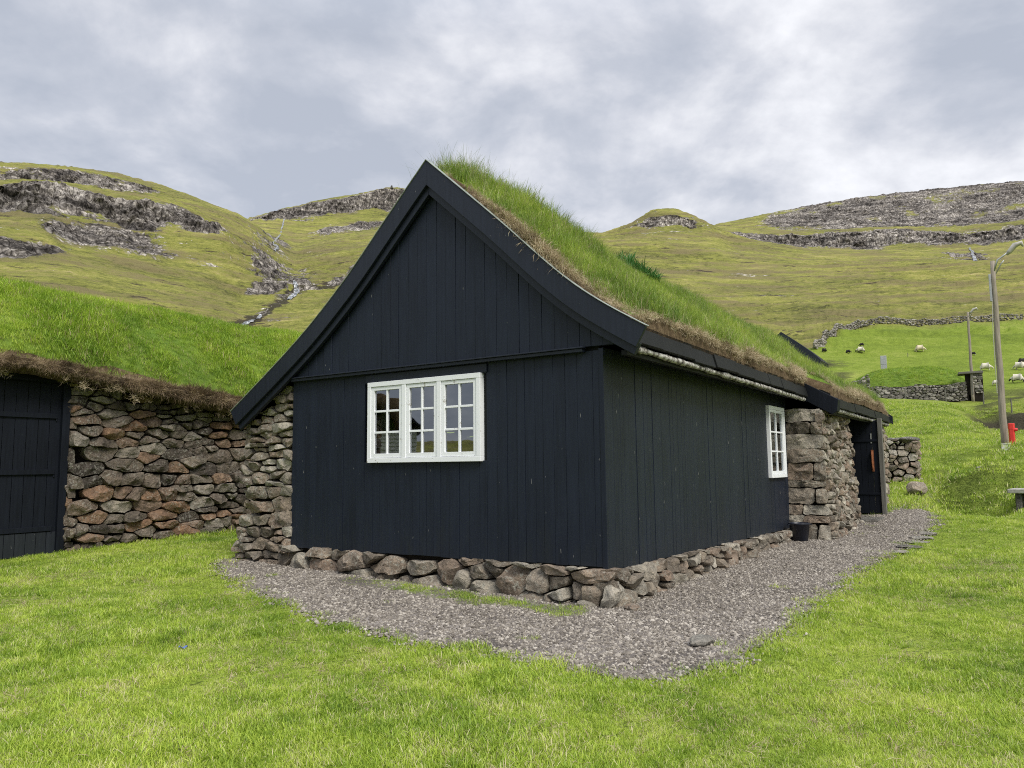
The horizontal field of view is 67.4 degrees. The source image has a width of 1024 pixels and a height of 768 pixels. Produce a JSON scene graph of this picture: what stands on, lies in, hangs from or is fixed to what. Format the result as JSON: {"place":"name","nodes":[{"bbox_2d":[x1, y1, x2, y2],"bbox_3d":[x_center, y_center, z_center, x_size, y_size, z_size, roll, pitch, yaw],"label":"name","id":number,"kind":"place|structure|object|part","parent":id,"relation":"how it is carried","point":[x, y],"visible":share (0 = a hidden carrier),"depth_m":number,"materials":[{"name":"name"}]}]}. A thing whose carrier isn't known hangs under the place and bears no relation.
{"place":"outdoors","nodes":[
{"label":"outdoors","id":0,"kind":"place"},
{"bbox_2d":[242,314,261,324],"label":"stream","id":1,"kind":"structure","parent":0,"point":[252,320],"depth_m":145.61,"materials":[{"name":"liquid"}]},
{"bbox_2d":[272,219,284,250],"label":"stream","id":2,"kind":"structure","parent":0,"point":[277,237],"depth_m":454.95,"materials":[{"name":"liquid"}]},
{"bbox_2d":[287,280,299,298],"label":"stream","id":3,"kind":"structure","parent":0,"point":[296,291],"depth_m":228.63,"materials":[{"name":"liquid"}]},
{"bbox_2d":[0,161,1023,347],"bbox_3d":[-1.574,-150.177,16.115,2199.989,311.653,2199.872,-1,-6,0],"label":"hills","id":4,"kind":"structure","parent":0,"point":[806,276],"depth_m":274.60,"materials":[{"name":"green plant"}]},
{"bbox_2d":[0,298,1023,767],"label":"ground","id":5,"kind":"structure","parent":0,"point":[942,344],"depth_m":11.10,"materials":[{"name":"green plant"}]},
{"bbox_2d":[0,298,285,558],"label":"stone outbuilding","id":6,"kind":"structure","parent":5,"relation":"on","point":[88,468],"depth_m":14.61,"materials":[{"name":"stone"}]},
{"bbox_2d":[0,379,61,558],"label":"door","id":7,"kind":"structure","parent":6,"relation":"in","point":[30,412],"depth_m":13.47,"materials":[{"name":"paint"}]},
{"bbox_2d":[0,140,892,607],"label":"turf house","id":8,"kind":"structure","parent":5,"relation":"on","point":[634,428],"depth_m":10.51,"materials":[{"name":"black paint"}]},
{"bbox_2d":[367,372,483,462],"bbox_3d":[-1.157,0.493,10.455,1.990,1.135,0.269,-5,-7,34],"label":"window","id":9,"kind":"structure","parent":8,"relation":"in","point":[440,454],"depth_m":10.35,"materials":[{"name":"white paint"}]},
{"bbox_2d":[765,405,786,477],"bbox_3d":[5.000,1.116,14.745,0.226,1.350,1.070,-5,-7,34],"label":"window","id":10,"kind":"structure","parent":8,"relation":"in","point":[771,411],"depth_m":14.77,"materials":[{"name":"white paint"}]},
{"bbox_2d":[847,420,881,513],"bbox_3d":[8.601,2.020,18.752,0.665,2.250,0.120,-5,-7,34],"label":"door","id":11,"kind":"structure","parent":8,"relation":"in","point":[868,477],"depth_m":18.73,"materials":[{"name":"paint"}]},
{"bbox_2d":[0,273,984,401],"label":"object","id":12,"kind":"structure","parent":5,"relation":"on","point":[63,308],"depth_m":16.63,"materials":[{"name":"green plant"}]},
{"bbox_2d":[965,374,970,394],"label":"doorway","id":13,"kind":"structure","parent":12,"relation":"in","point":[967,376],"depth_m":61.38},
{"bbox_2d":[0,553,1023,767],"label":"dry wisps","id":14,"kind":"object","parent":5,"relation":"on","point":[631,729],"visible":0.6,"depth_m":5.46,"materials":[{"name":"green plant"}]},
{"bbox_2d":[778,332,828,367],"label":"black house","id":15,"kind":"structure","parent":5,"relation":"on","point":[809,353],"depth_m":41.59,"materials":[{"name":"paint"}]},
{"bbox_2d":[855,346,864,351],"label":"sheep","id":16,"kind":"object","parent":5,"relation":"on","point":[858,349],"visible":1,"depth_m":107.41},
{"bbox_2d":[880,356,886,368],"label":"grey cabinet","id":17,"kind":"object","parent":5,"relation":"on","point":[883,361],"visible":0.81,"depth_m":72.34,"materials":[{"name":"metal"}]},
{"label":"door","id":18,"kind":"part","parent":17,"relation":"part of","materials":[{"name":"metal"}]},
{"bbox_2d":[891,550,908,553],"bbox_3d":[6.526,2.813,12.883,0.432,0.066,0.249,3,-7,-29],"label":"kerb stone","id":19,"kind":"object","parent":5,"relation":"on","point":[899,551],"visible":0.8,"depth_m":12.78,"materials":[{"name":"grey stone"}]},
{"bbox_2d":[884,437,923,482],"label":"ruined wall","id":20,"kind":"structure","parent":5,"relation":"on","point":[903,454],"depth_m":25.68,"materials":[{"name":"stone"}]},
{"bbox_2d":[896,544,922,547],"bbox_3d":[6.971,2.853,13.464,0.459,0.067,0.217,-1,-6,0],"label":"kerb stone","id":21,"kind":"object","parent":5,"relation":"on","point":[906,546],"visible":0.94,"depth_m":13.40,"materials":[{"name":"grey stone"}]},
{"bbox_2d":[903,540,927,543],"bbox_3d":[7.374,2.892,14.035,0.432,0.061,0.241,-4,-7,27],"label":"kerb stone","id":22,"kind":"object","parent":5,"relation":"on","point":[915,541],"visible":0.7,"depth_m":13.97,"materials":[{"name":"grey stone"}]},
{"bbox_2d":[906,481,927,495],"bbox_3d":[11.938,3.111,22.667,0.520,0.472,0.590,3,-7,-31],"label":"boulder","id":23,"kind":"object","parent":5,"relation":"on","point":[913,487],"visible":0.91,"depth_m":22.51,"materials":[{"name":"stone"}]},
{"bbox_2d":[812,313,1023,348],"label":"field wall","id":24,"kind":"structure","parent":5,"relation":"on","point":[821,342],"depth_m":139.12,"materials":[{"name":"grey stone"}]},
{"bbox_2d":[915,345,925,351],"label":"sheep","id":25,"kind":"object","parent":5,"relation":"on","point":[919,347],"visible":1,"depth_m":105.34},
{"bbox_2d":[909,536,932,538],"bbox_3d":[7.747,2.907,14.513,0.424,0.066,0.198,-2,-6,12],"label":"kerb stone","id":26,"kind":"object","parent":5,"relation":"on","point":[921,537],"visible":0.98,"depth_m":14.46,"materials":[{"name":"grey stone"}]},
{"bbox_2d":[919,531,936,534],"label":"kerb stone","id":27,"kind":"object","parent":5,"relation":"on","point":[926,533],"visible":0.99,"depth_m":14.88,"materials":[{"name":"grey stone"}]},
{"bbox_2d":[875,399,1023,517],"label":"field grass","id":28,"kind":"structure","parent":5,"relation":"on","point":[910,410],"depth_m":30.99,"materials":[{"name":"green plant"}]},
{"bbox_2d":[967,307,977,401],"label":"lamp post","id":29,"kind":"object","parent":5,"relation":"on","point":[970,351],"visible":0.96,"depth_m":61.33,"materials":[{"name":"grey wood"}]},
{"bbox_2d":[980,362,993,370],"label":"sheep","id":30,"kind":"object","parent":5,"relation":"on","point":[985,366],"visible":0.99,"depth_m":80.16},
{"bbox_2d":[988,241,1023,448],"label":"lamp post","id":31,"kind":"object","parent":5,"relation":"on","point":[1000,386],"visible":0.98,"depth_m":28.84,"materials":[{"name":"grey wood"}]},
{"bbox_2d":[1008,423,1017,445],"bbox_3d":[18.341,1.870,28.106,0.304,0.870,0.199,-5,-7,33],"label":"hydrant","id":32,"kind":"object","parent":5,"relation":"on","point":[1012,429],"visible":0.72,"depth_m":28.07,"materials":[{"name":"red metal"}]},
{"bbox_2d":[1007,488,1023,510],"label":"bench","id":33,"kind":"object","parent":5,"relation":"on","point":[1019,496],"visible":0.73,"depth_m":21.09,"materials":[{"name":"concrete"}]},
{"bbox_2d":[1009,373,1023,381],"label":"sheep","id":34,"kind":"object","parent":5,"relation":"on","point":[1014,377],"visible":1,"depth_m":69.50},
{"bbox_2d":[1012,361,1023,369],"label":"sheep","id":35,"kind":"object","parent":5,"relation":"on","point":[1019,365],"visible":1,"depth_m":79.56},
{"bbox_2d":[0,0,1023,232],"label":"sky","id":36,"kind":"structure","parent":0,"point":[713,111],"materials":[{"name":"grey"}]},
{"bbox_2d":[209,497,951,692],"bbox_3d":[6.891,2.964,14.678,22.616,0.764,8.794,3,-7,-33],"label":"gravel path","id":37,"kind":"structure","parent":0,"point":[389,584],"depth_m":8.44,"materials":[{"name":"grey gravel"}]},
{"bbox_2d":[577,600,595,606],"bbox_3d":[0.843,2.484,8.686,0.221,0.100,0.153,-1,-6,0],"label":"loose stone","id":38,"kind":"object","parent":37,"relation":"on","point":[583,603],"visible":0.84,"depth_m":8.63,"materials":[{"name":"grey stone"}]},
{"bbox_2d":[624,603,641,610],"bbox_3d":[1.324,2.464,8.462,0.148,0.094,0.196,2,-7,-25],"label":"loose stone","id":39,"kind":"object","parent":37,"relation":"on","point":[633,606],"visible":0.89,"depth_m":8.39,"materials":[{"name":"beige stone"}]},
{"bbox_2d":[690,634,714,646],"bbox_3d":[1.680,2.277,6.794,0.302,0.109,0.177,5,-8,-40],"label":"flat stone","id":40,"kind":"object","parent":37,"relation":"on","point":[701,640],"visible":0.94,"depth_m":6.72,"materials":[{"name":"grey stone"}]},
{"bbox_2d":[786,522,811,540],"bbox_3d":[5.497,2.821,14.679,0.410,0.335,0.410,-6,-8,42],"label":"plastic tub","id":41,"kind":"object","parent":37,"relation":"on","point":[800,531],"visible":0.98,"depth_m":14.54,"materials":[{"name":"black plastic"}]},
{"bbox_2d":[969,248,977,260],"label":"stream","id":42,"kind":"structure","parent":0,"point":[973,255],"depth_m":385.30,"materials":[{"name":"liquid"}]}
]}

